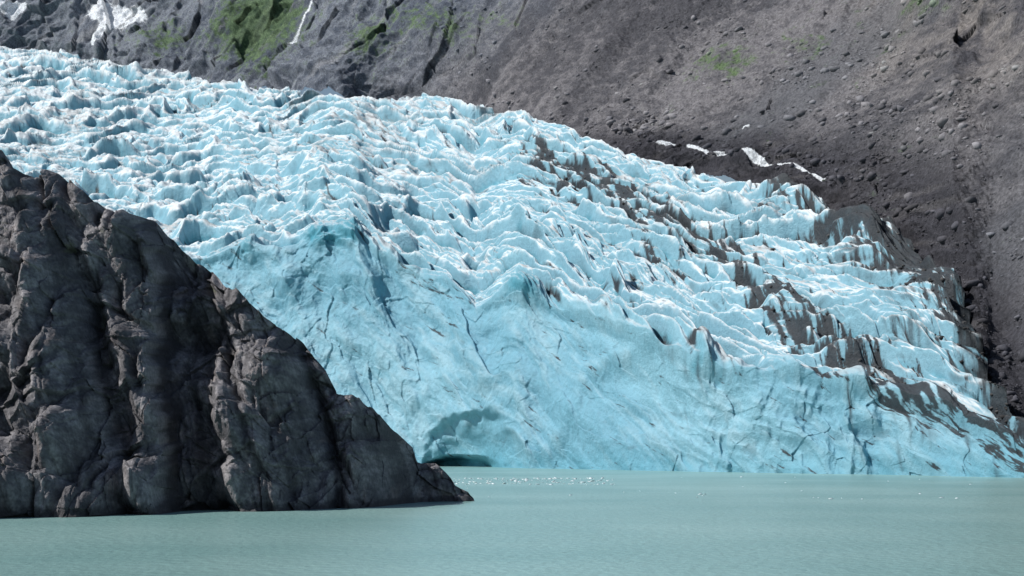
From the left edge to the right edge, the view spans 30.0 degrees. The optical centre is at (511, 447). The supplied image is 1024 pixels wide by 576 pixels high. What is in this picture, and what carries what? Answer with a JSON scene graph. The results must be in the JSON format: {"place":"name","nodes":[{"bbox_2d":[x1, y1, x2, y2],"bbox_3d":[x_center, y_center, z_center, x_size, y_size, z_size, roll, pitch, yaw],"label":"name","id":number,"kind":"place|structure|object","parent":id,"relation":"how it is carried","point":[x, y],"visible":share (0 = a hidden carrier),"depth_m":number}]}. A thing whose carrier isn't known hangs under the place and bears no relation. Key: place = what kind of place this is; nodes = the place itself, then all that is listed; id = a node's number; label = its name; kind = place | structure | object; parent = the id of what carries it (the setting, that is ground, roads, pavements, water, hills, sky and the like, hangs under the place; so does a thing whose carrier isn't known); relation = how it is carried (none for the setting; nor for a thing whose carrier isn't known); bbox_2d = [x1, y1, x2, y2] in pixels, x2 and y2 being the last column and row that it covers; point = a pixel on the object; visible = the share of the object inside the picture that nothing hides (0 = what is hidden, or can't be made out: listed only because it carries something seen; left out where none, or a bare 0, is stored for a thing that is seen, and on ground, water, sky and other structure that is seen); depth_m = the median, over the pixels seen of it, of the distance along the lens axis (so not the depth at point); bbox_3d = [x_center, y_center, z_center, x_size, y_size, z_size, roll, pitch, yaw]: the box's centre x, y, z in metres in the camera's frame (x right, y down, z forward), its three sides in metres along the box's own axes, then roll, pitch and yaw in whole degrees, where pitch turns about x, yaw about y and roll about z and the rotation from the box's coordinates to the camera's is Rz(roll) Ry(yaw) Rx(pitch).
{"place":"outdoors","nodes":[
{"label":"outdoors","id":0,"kind":"place"},
{"bbox_2d":[0,0,1023,417],"bbox_3d":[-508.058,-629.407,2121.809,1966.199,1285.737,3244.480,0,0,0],"label":"mountain slope","id":1,"kind":"structure","parent":0,"point":[380,48],"depth_m":1370.10},
{"bbox_2d":[0,46,1023,477],"bbox_3d":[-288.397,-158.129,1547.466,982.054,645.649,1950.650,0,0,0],"label":"glacier","id":2,"kind":"object","parent":1,"relation":"on","point":[428,278],"visible":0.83,"depth_m":1035.55},
{"bbox_2d":[520,149,1022,423],"bbox_3d":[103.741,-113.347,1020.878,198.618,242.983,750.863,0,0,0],"label":"moraine debris","id":3,"kind":"object","parent":2,"relation":"on","point":[942,279],"visible":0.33,"depth_m":813.64},
{"bbox_2d":[440,0,1023,415],"bbox_3d":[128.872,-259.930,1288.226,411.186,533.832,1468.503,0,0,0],"label":"boulders","id":4,"kind":"object","parent":1,"relation":"on","point":[940,212],"visible":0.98,"depth_m":1092.86},
{"bbox_2d":[0,466,1023,575],"bbox_3d":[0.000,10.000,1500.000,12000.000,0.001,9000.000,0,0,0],"label":"lake water","id":5,"kind":"structure","parent":0,"point":[646,523],"depth_m":226.08},
{"bbox_2d":[0,150,473,517],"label":"rock outcrop","id":6,"kind":"object","parent":5,"relation":"in","point":[149,367],"visible":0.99,"depth_m":309.94},
{"bbox_2d":[453,476,942,498],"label":"floating ice","id":7,"kind":"structure","parent":5,"relation":"on","point":[526,479],"depth_m":568.32}
]}

